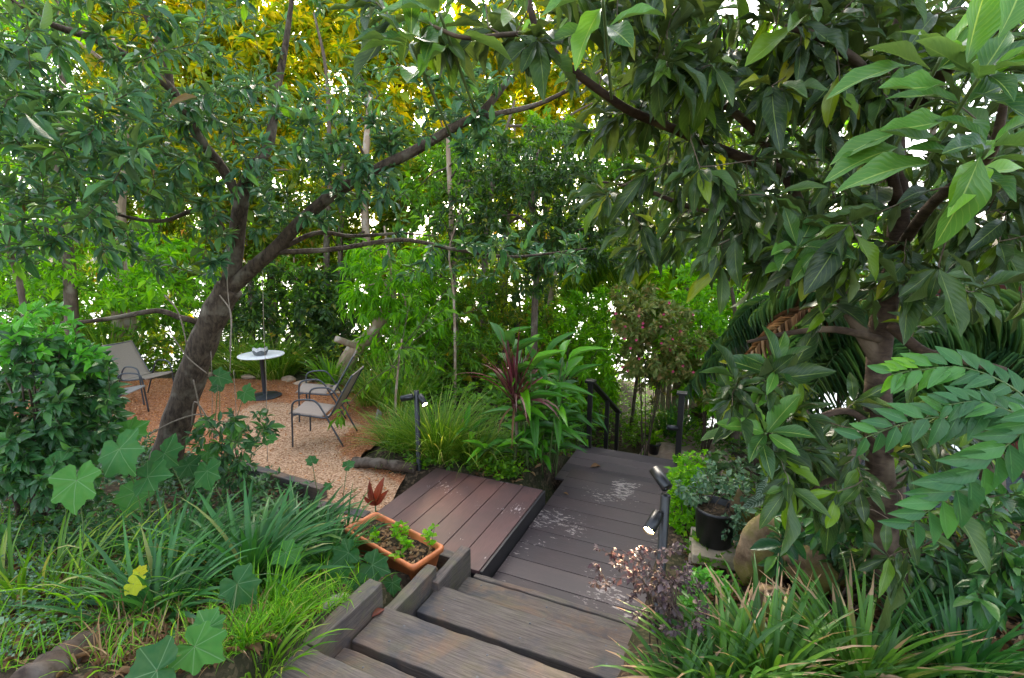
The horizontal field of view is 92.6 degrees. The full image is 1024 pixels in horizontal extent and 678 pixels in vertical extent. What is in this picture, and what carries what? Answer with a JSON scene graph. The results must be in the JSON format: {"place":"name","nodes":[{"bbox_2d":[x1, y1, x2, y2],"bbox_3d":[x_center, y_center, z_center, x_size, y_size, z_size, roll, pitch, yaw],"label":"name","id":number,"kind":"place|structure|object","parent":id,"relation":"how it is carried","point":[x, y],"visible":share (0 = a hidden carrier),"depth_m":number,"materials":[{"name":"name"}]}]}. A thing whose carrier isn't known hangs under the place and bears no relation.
{"place":"outdoors","nodes":[
{"label":"outdoors","id":0,"kind":"place"},
{"bbox_2d":[0,239,1023,677],"bbox_3d":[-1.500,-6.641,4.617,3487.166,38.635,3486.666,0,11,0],"label":"ground","id":1,"kind":"structure","parent":0,"point":[548,483],"depth_m":4.02,"materials":[{"name":"soil"}]},
{"bbox_2d":[0,488,106,659],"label":"ground cover","id":2,"kind":"object","parent":1,"relation":"on","point":[19,619],"visible":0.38,"depth_m":2.67,"materials":[{"name":"green plant"}]},
{"bbox_2d":[0,295,111,526],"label":"glossy shrub","id":3,"kind":"object","parent":1,"relation":"on","point":[24,325],"visible":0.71,"depth_m":3.32,"materials":[{"name":"green plant"}]},
{"bbox_2d":[0,326,134,524],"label":"glossy shrub","id":4,"kind":"object","parent":1,"relation":"on","point":[69,416],"visible":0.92,"depth_m":3.31,"materials":[{"name":"green plant"}]},
{"bbox_2d":[10,616,128,677],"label":"weathered log","id":5,"kind":"object","parent":1,"relation":"on","point":[43,664],"visible":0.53,"depth_m":2.17,"materials":[{"name":"brown wood"}]},
{"bbox_2d":[0,496,166,629],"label":"strap leaf clump","id":6,"kind":"object","parent":1,"relation":"on","point":[4,573],"visible":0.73,"depth_m":2.97,"materials":[{"name":"green plant"}]},
{"bbox_2d":[0,265,209,375],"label":"understorey shrub","id":7,"kind":"object","parent":1,"relation":"on","point":[174,324],"visible":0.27,"depth_m":10.19,"materials":[{"name":"green plant"}]},
{"bbox_2d":[0,499,211,654],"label":"strap leaf clump","id":8,"kind":"object","parent":1,"relation":"on","point":[83,582],"visible":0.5,"depth_m":2.89,"materials":[{"name":"green plant"}]},
{"bbox_2d":[1,0,211,341],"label":"olive tree","id":9,"kind":"object","parent":1,"relation":"on","point":[122,201],"visible":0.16,"depth_m":9.63,"materials":[{"name":"green plant"}]},
{"bbox_2d":[0,0,220,335],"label":"green tree","id":10,"kind":"object","parent":1,"relation":"on","point":[153,296],"visible":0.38,"depth_m":8.23,"materials":[{"name":"green plant"}]},
{"bbox_2d":[44,416,226,586],"bbox_3d":[-2.623,1.102,3.413,0.814,1.129,0.908,8,13,38],"label":"lobed vine","id":11,"kind":"object","parent":1,"relation":"on","point":[73,491],"visible":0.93,"depth_m":3.19,"materials":[{"name":"green plant"}]},
{"bbox_2d":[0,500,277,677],"bbox_3d":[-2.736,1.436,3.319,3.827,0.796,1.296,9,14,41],"label":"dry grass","id":12,"kind":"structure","parent":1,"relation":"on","point":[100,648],"depth_m":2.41,"materials":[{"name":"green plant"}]},
{"bbox_2d":[0,498,284,663],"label":"strap leaf clump","id":13,"kind":"object","parent":1,"relation":"on","point":[111,587],"visible":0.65,"depth_m":2.79,"materials":[{"name":"plant"}]},
{"bbox_2d":[0,429,314,566],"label":"ground cover","id":14,"kind":"object","parent":1,"relation":"on","point":[108,499],"visible":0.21,"depth_m":3.93,"materials":[{"name":"green plant"}]},
{"bbox_2d":[57,481,274,615],"bbox_3d":[-2.335,1.353,3.256,1.325,0.682,1.322,0,11,0],"label":"strap leaf clump","id":15,"kind":"object","parent":1,"relation":"on","point":[201,520],"visible":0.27,"depth_m":3.42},
{"bbox_2d":[23,0,330,370],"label":"golden tree","id":16,"kind":"object","parent":1,"relation":"on","point":[174,6],"visible":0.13,"depth_m":12.27,"materials":[{"name":"yellow plant"}]},
{"bbox_2d":[0,499,392,677],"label":"grass","id":17,"kind":"structure","parent":1,"relation":"on","point":[276,602],"depth_m":2.58,"materials":[{"name":"plant"}]},
{"bbox_2d":[2,378,404,525],"bbox_3d":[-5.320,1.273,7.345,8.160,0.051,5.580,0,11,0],"label":"gravel","id":18,"kind":"structure","parent":1,"relation":"on","point":[319,433],"depth_m":6.90,"materials":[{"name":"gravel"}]},
{"bbox_2d":[102,340,173,404],"bbox_3d":[-6.448,0.564,8.473,0.873,0.978,0.605,3,11,16],"label":"garden chair","id":19,"kind":"object","parent":18,"relation":"on","point":[130,360],"visible":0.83,"depth_m":8.52,"materials":[{"name":"fabric"}]},
{"bbox_2d":[289,366,363,446],"bbox_3d":[-2.498,0.897,6.675,0.873,0.978,0.605,0,11,0],"label":"garden chair","id":20,"kind":"object","parent":18,"relation":"on","point":[308,407],"visible":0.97,"depth_m":6.59,"materials":[{"name":"fabric"}]},
{"bbox_2d":[29,162,408,343],"bbox_3d":[-7.970,-2.072,13.346,10.905,6.189,3.616,0,11,0],"label":"olive tree","id":21,"kind":"object","parent":1,"relation":"on","point":[316,241],"visible":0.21,"depth_m":12.49,"materials":[{"name":"green plant"}]},
{"bbox_2d":[124,517,323,677],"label":"lobed vine","id":22,"kind":"object","parent":1,"relation":"on","point":[205,635],"visible":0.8,"depth_m":2.10,"materials":[{"name":"green plant"}]},
{"bbox_2d":[174,367,278,507],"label":"lobed vine","id":23,"kind":"object","parent":1,"relation":"on","point":[184,468],"visible":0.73,"depth_m":4.62,"materials":[{"name":"green plant"}]},
{"bbox_2d":[106,473,356,612],"bbox_3d":[-1.767,1.388,3.236,1.501,0.746,1.507,-9,14,-40],"label":"strap leaf clump","id":24,"kind":"object","parent":1,"relation":"on","point":[269,529],"visible":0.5,"depth_m":3.35,"materials":[{"name":"plant"}]},
{"bbox_2d":[181,407,285,500],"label":"dark vine","id":25,"kind":"object","parent":1,"relation":"on","point":[228,446],"visible":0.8,"depth_m":4.62,"materials":[{"name":"green plant"}]},
{"bbox_2d":[77,0,413,344],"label":"golden tree","id":26,"kind":"object","parent":1,"relation":"on","point":[310,64],"visible":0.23,"depth_m":12.24,"materials":[{"name":"yellow plant"}]},
{"bbox_2d":[174,537,347,652],"bbox_3d":[-1.381,1.433,2.778,0.957,0.329,0.862,6,12,28],"label":"strap leaf clump","id":27,"kind":"object","parent":1,"relation":"on","point":[299,575],"visible":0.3,"depth_m":2.88,"materials":[{"name":"green plant"}]},
{"bbox_2d":[221,599,308,665],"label":"grass","id":28,"kind":"structure","parent":1,"relation":"on","point":[235,633],"depth_m":2.45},
{"bbox_2d":[212,315,330,380],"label":"grass tussock","id":29,"kind":"object","parent":1,"relation":"on","point":[276,369],"depth_m":9.73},
{"bbox_2d":[233,463,326,500],"bbox_3d":[-2.632,1.622,5.489,1.441,0.250,0.100,5,12,26],"label":"timber edging","id":30,"kind":"object","parent":1,"relation":"on","point":[285,478],"visible":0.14,"depth_m":5.34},
{"bbox_2d":[223,593,341,677],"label":"strap leaf clump","id":31,"kind":"object","parent":1,"relation":"on","point":[289,636],"visible":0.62,"depth_m":2.44,"materials":[{"name":"green plant"}]},
{"bbox_2d":[217,260,355,372],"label":"understorey shrub","id":32,"kind":"object","parent":1,"relation":"on","point":[245,321],"visible":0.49,"depth_m":10.74,"materials":[{"name":"green plant"}]},
{"bbox_2d":[247,250,335,355],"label":"green tree","id":33,"kind":"object","parent":1,"relation":"on","point":[293,269],"visible":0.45,"depth_m":11.08,"materials":[{"name":"green plant"}]},
{"bbox_2d":[215,477,376,578],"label":"strap leaf clump","id":34,"kind":"object","parent":1,"relation":"on","point":[322,511],"visible":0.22,"depth_m":4.13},
{"bbox_2d":[174,12,419,334],"bbox_3d":[-5.791,-3.268,12.141,7.379,8.717,3.334,0,11,0],"label":"olive tree","id":35,"kind":"object","parent":1,"relation":"on","point":[296,178],"visible":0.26,"depth_m":11.56,"materials":[{"name":"green plant"}]},
{"bbox_2d":[0,0,601,480],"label":"leaning tree","id":36,"kind":"object","parent":1,"relation":"on","point":[86,138],"visible":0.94,"depth_m":4.05,"materials":[{"name":"green plant"}]},
{"bbox_2d":[0,329,621,394],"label":"ground cover","id":37,"kind":"object","parent":1,"relation":"on","point":[450,359],"visible":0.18,"depth_m":9.76,"materials":[{"name":"green plant"}]},
{"bbox_2d":[264,498,383,582],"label":"strap leaf clump","id":38,"kind":"object","parent":1,"relation":"on","point":[329,554],"visible":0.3,"depth_m":3.75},
{"bbox_2d":[271,644,377,677],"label":"timber sleeper","id":39,"kind":"object","parent":1,"relation":"on","point":[316,664],"visible":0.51,"depth_m":2.49,"materials":[{"name":"grey wood"}]},
{"bbox_2d":[303,579,382,657],"bbox_3d":[-0.992,1.769,2.931,0.111,0.352,0.560,5,11,24],"label":"timber sleeper","id":40,"kind":"object","parent":1,"relation":"on","point":[367,599],"visible":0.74,"depth_m":2.89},
{"bbox_2d":[287,509,400,596],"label":"lobed vine","id":41,"kind":"object","parent":1,"relation":"on","point":[376,559],"visible":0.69,"depth_m":3.32,"materials":[{"name":"green plant"}]},
{"bbox_2d":[317,38,390,369],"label":"slender tree","id":42,"kind":"object","parent":1,"relation":"on","point":[365,226],"visible":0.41,"depth_m":11.60,"materials":[{"name":"green plant"}]},
{"bbox_2d":[334,282,391,384],"bbox_3d":[-2.992,0.123,9.482,1.486,2.429,0.583,-2,11,-10],"label":"gnarled trunk","id":43,"kind":"object","parent":1,"relation":"on","point":[350,347],"visible":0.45,"depth_m":9.42,"materials":[{"name":"brown plant"}]},
{"bbox_2d":[334,648,415,677],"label":"timber sleeper","id":44,"kind":"object","parent":1,"relation":"on","point":[362,662],"visible":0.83,"depth_m":2.72,"materials":[{"name":"grey wood"}]},
{"bbox_2d":[334,388,452,473],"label":"grass tussock","id":45,"kind":"object","parent":1,"relation":"on","point":[380,435],"depth_m":6.32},
{"bbox_2d":[344,512,443,579],"bbox_3d":[-0.947,1.645,3.894,0.844,0.206,0.337,8,13,36],"label":"planter trough","id":46,"kind":"object","parent":1,"relation":"on","point":[416,559],"visible":0.73,"depth_m":3.80,"materials":[{"name":"ceramic"}]},
{"bbox_2d":[333,226,457,391],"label":"weeping tree","id":47,"kind":"object","parent":1,"relation":"on","point":[371,305],"visible":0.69,"depth_m":8.65,"materials":[{"name":"green plant"}]},
{"bbox_2d":[339,338,457,415],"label":"grass tussock","id":48,"kind":"object","parent":1,"relation":"on","point":[377,393],"depth_m":7.84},
{"bbox_2d":[296,0,510,359],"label":"golden tree","id":49,"kind":"object","parent":1,"relation":"on","point":[410,89],"visible":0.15,"depth_m":13.63,"materials":[{"name":"yellow plant"}]},
{"bbox_2d":[327,267,487,430],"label":"slender tree","id":50,"kind":"object","parent":1,"relation":"on","point":[400,352],"visible":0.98,"depth_m":6.86,"materials":[{"name":"green plant"}]},
{"bbox_2d":[386,564,435,617],"bbox_3d":[-0.688,1.850,3.379,0.091,0.330,0.495,5,11,24],"label":"timber sleeper","id":51,"kind":"object","parent":1,"relation":"on","point":[412,596],"visible":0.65,"depth_m":3.36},
{"bbox_2d":[353,375,507,467],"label":"grass tussock","id":52,"kind":"object","parent":1,"relation":"on","point":[429,442],"depth_m":5.92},
{"bbox_2d":[387,65,488,364],"bbox_3d":[-1.403,-1.933,9.742,1.979,6.419,1.915,0,11,0],"label":"slender tree","id":53,"kind":"object","parent":1,"relation":"on","point":[450,175],"visible":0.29,"depth_m":9.29,"materials":[{"name":"green plant"}]},
{"bbox_2d":[372,143,505,403],"bbox_3d":[-1.156,-0.598,7.857,2.137,4.811,1.898,0,11,0],"label":"slender tree","id":54,"kind":"object","parent":1,"relation":"on","point":[471,206],"visible":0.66,"depth_m":7.97,"materials":[{"name":"green plant"}]},
{"bbox_2d":[385,267,505,398],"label":"understorey shrub","id":55,"kind":"object","parent":1,"relation":"on","point":[476,336],"visible":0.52,"depth_m":8.75,"materials":[{"name":"green plant"}]},
{"bbox_2d":[432,545,470,592],"bbox_3d":[-0.468,1.872,3.748,0.088,0.352,0.470,5,11,24],"label":"timber sleeper","id":56,"kind":"object","parent":1,"relation":"on","point":[454,572],"visible":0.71,"depth_m":3.74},
{"bbox_2d":[377,468,544,577],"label":"deck","id":57,"kind":"structure","parent":1,"relation":"on","point":[487,521],"depth_m":4.82,"materials":[{"name":"wood"}]},
{"bbox_2d":[352,607,579,677],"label":"timber sleeper","id":58,"kind":"object","parent":1,"relation":"on","point":[413,646],"visible":0.96,"depth_m":2.78,"materials":[{"name":"grey wood"}]},
{"bbox_2d":[413,399,523,474],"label":"grass tussock","id":59,"kind":"object","parent":1,"relation":"on","point":[467,450],"depth_m":5.94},
{"bbox_2d":[451,405,561,467],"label":"ginger plant","id":60,"kind":"object","parent":1,"relation":"on","point":[481,449],"visible":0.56,"depth_m":5.74,"materials":[{"name":"green plant"}]},
{"bbox_2d":[456,266,563,378],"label":"understorey shrub","id":61,"kind":"object","parent":1,"relation":"on","point":[500,297],"visible":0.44,"depth_m":9.39,"materials":[{"name":"green plant"}]},
{"bbox_2d":[453,323,567,462],"bbox_3d":[0.023,0.683,5.669,1.347,1.847,1.183,6,12,29],"label":"cordyline","id":62,"kind":"object","parent":1,"relation":"on","point":[513,371],"visible":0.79,"depth_m":5.62,"materials":[{"name":"purple plant"}]},
{"bbox_2d":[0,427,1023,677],"bbox_3d":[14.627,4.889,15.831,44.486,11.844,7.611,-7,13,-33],"label":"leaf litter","id":63,"kind":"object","parent":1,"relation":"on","point":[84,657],"visible":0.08,"depth_m":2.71,"materials":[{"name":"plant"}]},
{"bbox_2d":[417,586,628,677],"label":"timber sleeper","id":64,"kind":"object","parent":1,"relation":"on","point":[564,648],"visible":0.84,"depth_m":3.12,"materials":[{"name":"grey wood"}]},
{"bbox_2d":[426,117,629,403],"bbox_3d":[0.269,-1.157,8.433,3.792,5.229,2.439,0,11,0],"label":"dark tree","id":65,"kind":"object","parent":1,"relation":"on","point":[541,181],"visible":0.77,"depth_m":7.90,"materials":[{"name":"green plant"}]},
{"bbox_2d":[394,100,662,370],"bbox_3d":[0.622,-2.127,11.025,6.347,6.009,2.924,0,11,0],"label":"green tree","id":66,"kind":"object","parent":1,"relation":"on","point":[439,160],"visible":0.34,"depth_m":10.29,"materials":[{"name":"green plant"}]},
{"bbox_2d":[384,40,679,325],"bbox_3d":[0.827,-3.602,13.310,9.328,9.572,3.055,0,11,0],"label":"olive tree","id":67,"kind":"object","parent":1,"relation":"on","point":[513,221],"visible":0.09,"depth_m":13.00,"materials":[{"name":"green plant"}]},
{"bbox_2d":[453,0,623,315],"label":"golden tree","id":68,"kind":"object","parent":1,"relation":"on","point":[564,102],"visible":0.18,"depth_m":14.60,"materials":[{"name":"yellow plant"}]},
{"bbox_2d":[478,322,607,472],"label":"ginger plant","id":69,"kind":"object","parent":1,"relation":"on","point":[558,390],"visible":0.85,"depth_m":5.70,"materials":[{"name":"green plant"}]},
{"bbox_2d":[457,577,634,645],"bbox_3d":[0.229,2.026,3.525,1.380,0.132,0.271,5,11,24],"label":"timber sleeper","id":70,"kind":"object","parent":1,"relation":"on","point":[600,627],"visible":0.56,"depth_m":3.53,"materials":[{"name":"grey wood"}]},
{"bbox_2d":[503,406,590,477],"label":"ginger plant","id":71,"kind":"object","parent":1,"relation":"on","point":[545,442],"visible":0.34,"depth_m":5.98,"materials":[{"name":"green plant"}]},
{"bbox_2d":[360,362,744,448],"bbox_3d":[6.012,2.726,17.916,6.982,7.824,25.428,6,12,30],"label":"ground cover","id":72,"kind":"object","parent":1,"relation":"on","point":[627,426],"visible":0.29,"depth_m":10.37,"materials":[{"name":"green plant"}]},
{"bbox_2d":[473,573,637,627],"bbox_3d":[0.314,1.998,3.664,1.340,0.135,0.058,5,11,24],"label":"timber sleeper","id":73,"kind":"object","parent":1,"relation":"on","point":[559,601],"visible":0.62,"depth_m":3.64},
{"bbox_2d":[520,283,621,414],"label":"understorey shrub","id":74,"kind":"object","parent":1,"relation":"on","point":[605,370],"visible":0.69,"depth_m":9.19,"materials":[{"name":"green plant"}]},
{"bbox_2d":[492,469,671,619],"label":"deck","id":75,"kind":"structure","parent":1,"relation":"on","point":[553,553],"depth_m":4.58,"materials":[{"name":"wood"}]},
{"bbox_2d":[555,445,677,485],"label":"deck","id":76,"kind":"structure","parent":1,"relation":"on","point":[627,465],"depth_m":6.58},
{"bbox_2d":[559,248,731,430],"bbox_3d":[3.004,0.170,10.557,4.028,4.274,3.212,0,11,0],"label":"shrub","id":77,"kind":"object","parent":1,"relation":"on","point":[589,281],"visible":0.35,"depth_m":9.70,"materials":[{"name":"green plant"}]},
{"bbox_2d":[587,541,710,671],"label":"smoky rose","id":78,"kind":"object","parent":1,"relation":"on","point":[662,594],"visible":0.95,"depth_m":2.64,"materials":[{"name":"purple plant"}]},
{"bbox_2d":[643,466,671,632],"bbox_3d":[0.902,1.358,3.068,0.153,1.093,0.313,4,11,21],"label":"garden lamp","id":79,"kind":"object","parent":1,"relation":"on","point":[656,519],"visible":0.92,"depth_m":3.01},
{"bbox_2d":[606,279,717,455],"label":"shrub","id":80,"kind":"object","parent":1,"relation":"on","point":[637,324],"visible":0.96,"depth_m":8.43,"materials":[{"name":"green plant"}]},
{"bbox_2d":[591,613,738,677],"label":"strap leaf clump","id":81,"kind":"object","parent":1,"relation":"on","point":[695,658],"visible":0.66,"depth_m":2.50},
{"bbox_2d":[396,421,946,603],"bbox_3d":[3.395,1.739,8.155,6.058,2.200,9.637,9,14,39],"label":"ground cover","id":82,"kind":"object","parent":1,"relation":"on","point":[509,468],"visible":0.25,"depth_m":5.66,"materials":[{"name":"green plant"}]},
{"bbox_2d":[328,0,1023,649],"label":"broadleaf tree","id":83,"kind":"object","parent":1,"relation":"on","point":[890,92],"visible":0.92,"depth_m":2.20,"materials":[{"name":"green plant"}]},
{"bbox_2d":[833,391,1023,456],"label":"pinnate spray","id":84,"kind":"object","parent":83,"relation":"attached to","point":[943,430],"visible":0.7,"depth_m":1.41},
{"bbox_2d":[867,346,1023,401],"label":"pinnate spray","id":85,"kind":"object","parent":83,"relation":"attached to","point":[929,378],"visible":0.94,"depth_m":1.45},
{"bbox_2d":[878,409,1023,548],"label":"pinnate spray","id":86,"kind":"object","parent":83,"relation":"attached to","point":[937,488],"visible":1,"depth_m":1.30,"materials":[{"name":"plant"}]},
{"bbox_2d":[927,386,1023,422],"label":"pinnate spray","id":87,"kind":"object","parent":83,"relation":"attached to","point":[973,408],"visible":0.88,"depth_m":1.36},
{"bbox_2d":[665,449,708,534],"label":"green groundcover bush","id":88,"kind":"object","parent":1,"relation":"on","point":[684,513],"visible":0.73,"depth_m":4.59,"materials":[{"name":"green plant"}]},
{"bbox_2d":[688,537,692,563],"bbox_3d":[1.704,1.944,4.266,0.320,0.252,0.340,4,11,20],"label":"masonry block","id":89,"kind":"object","parent":1,"relation":"on","point":[690,557],"depth_m":4.17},
{"bbox_2d":[690,527,737,570],"bbox_3d":[1.734,1.785,4.185,0.380,0.083,0.440,3,11,18],"label":"masonry block","id":90,"kind":"object","parent":89,"relation":"on","point":[697,548],"depth_m":4.04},
{"bbox_2d":[695,495,736,550],"bbox_3d":[1.734,1.575,4.177,0.374,0.330,0.374,0,11,0],"label":"nursery pot","id":91,"kind":"object","parent":90,"relation":"on","point":[712,526],"visible":0.66,"depth_m":4.07,"materials":[{"name":"black plastic"}]},
{"bbox_2d":[674,459,767,546],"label":"pot plant","id":92,"kind":"object","parent":91,"relation":"in","point":[730,487],"visible":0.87,"depth_m":4.08,"materials":[{"name":"green plant"}]},
{"bbox_2d":[679,566,732,635],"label":"green seedling bush","id":93,"kind":"object","parent":1,"relation":"on","point":[699,573],"visible":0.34,"depth_m":3.00,"materials":[{"name":"green plant"}]},
{"bbox_2d":[652,257,790,453],"bbox_3d":[4.410,0.492,9.534,3.854,4.145,2.737,0,11,0],"label":"understorey shrub","id":94,"kind":"object","parent":1,"relation":"on","point":[704,296],"visible":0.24,"depth_m":8.83,"materials":[{"name":"green plant"}]},
{"bbox_2d":[616,573,843,677],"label":"strap leaf clump","id":95,"kind":"object","parent":1,"relation":"on","point":[679,642],"visible":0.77,"depth_m":2.50,"materials":[{"name":"plant"}]},
{"bbox_2d":[733,513,803,585],"bbox_3d":[1.950,1.597,3.730,0.577,0.551,0.338,-2,11,-10],"label":"garden rock","id":96,"kind":"object","parent":1,"relation":"on","point":[751,534],"visible":0.41,"depth_m":3.62,"materials":[{"name":"stone"}]},
{"bbox_2d":[631,552,907,677],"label":"strap leaf clump","id":97,"kind":"object","parent":1,"relation":"on","point":[782,640],"visible":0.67,"depth_m":2.54,"materials":[{"name":"plant"}]},
{"bbox_2d":[675,295,909,420],"bbox_3d":[3.530,0.805,6.392,2.638,2.777,2.476,3,11,15],"label":"palm","id":98,"kind":"object","parent":1,"relation":"on","point":[736,335],"visible":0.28,"depth_m":6.12,"materials":[{"name":"brown plant"}]},
{"bbox_2d":[780,544,845,593],"bbox_3d":[2.105,1.598,3.453,0.458,0.355,0.306,9,14,39],"label":"garden rock","id":99,"kind":"object","parent":1,"relation":"on","point":[805,566],"visible":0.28,"depth_m":3.32,"materials":[{"name":"stone"}]},
{"bbox_2d":[628,0,1023,484],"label":"tree","id":100,"kind":"object","parent":1,"relation":"on","point":[665,213],"visible":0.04,"depth_m":6.13,"materials":[{"name":"green plant"}]},
{"bbox_2d":[696,412,1005,492],"bbox_3d":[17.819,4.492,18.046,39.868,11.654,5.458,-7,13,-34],"label":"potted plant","id":101,"kind":"object","parent":1,"relation":"on","point":[716,455],"visible":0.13,"depth_m":6.64,"materials":[{"name":"green plant"}]},
{"bbox_2d":[745,285,1023,508],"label":"palm","id":102,"kind":"object","parent":1,"relation":"on","point":[784,312],"visible":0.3,"depth_m":3.85,"materials":[{"name":"green plant"}]},
{"bbox_2d":[747,547,1023,677],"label":"strap leaf clump","id":103,"kind":"object","parent":1,"relation":"on","point":[881,650],"visible":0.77,"depth_m":2.54,"materials":[{"name":"plant"}]},
{"bbox_2d":[750,478,1023,631],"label":"glossy shrub","id":104,"kind":"object","parent":1,"relation":"on","point":[978,583],"visible":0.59,"depth_m":2.78,"materials":[{"name":"green plant"}]},
{"bbox_2d":[810,322,1023,522],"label":"palm","id":105,"kind":"object","parent":1,"relation":"on","point":[972,343],"visible":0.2,"depth_m":3.70,"materials":[{"name":"green plant"}]},
{"bbox_2d":[842,549,1023,677],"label":"strap leaf clump","id":106,"kind":"object","parent":1,"relation":"on","point":[990,653],"visible":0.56,"depth_m":2.61,"materials":[{"name":"plant"}]},
{"bbox_2d":[2,0,1023,238],"label":"sky","id":107,"kind":"structure","parent":0,"point":[752,3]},
{"bbox_2d":[639,424,731,478],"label":"path","id":108,"kind":"structure","parent":0,"point":[667,450],"depth_m":10.51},
{"bbox_3d":[1.952,1.937,7.630,1.350,0.550,1.290,5,11,24],"label":"stair flight","id":109,"kind":"object","parent":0,"visible":0},
{"bbox_2d":[585,378,621,450],"bbox_3d":[1.543,1.519,8.108,0.140,2.257,2.215,5,11,24],"label":"stair handrail","id":110,"kind":"object","parent":109,"relation":"on","point":[594,385],"visible":0.79,"depth_m":7.88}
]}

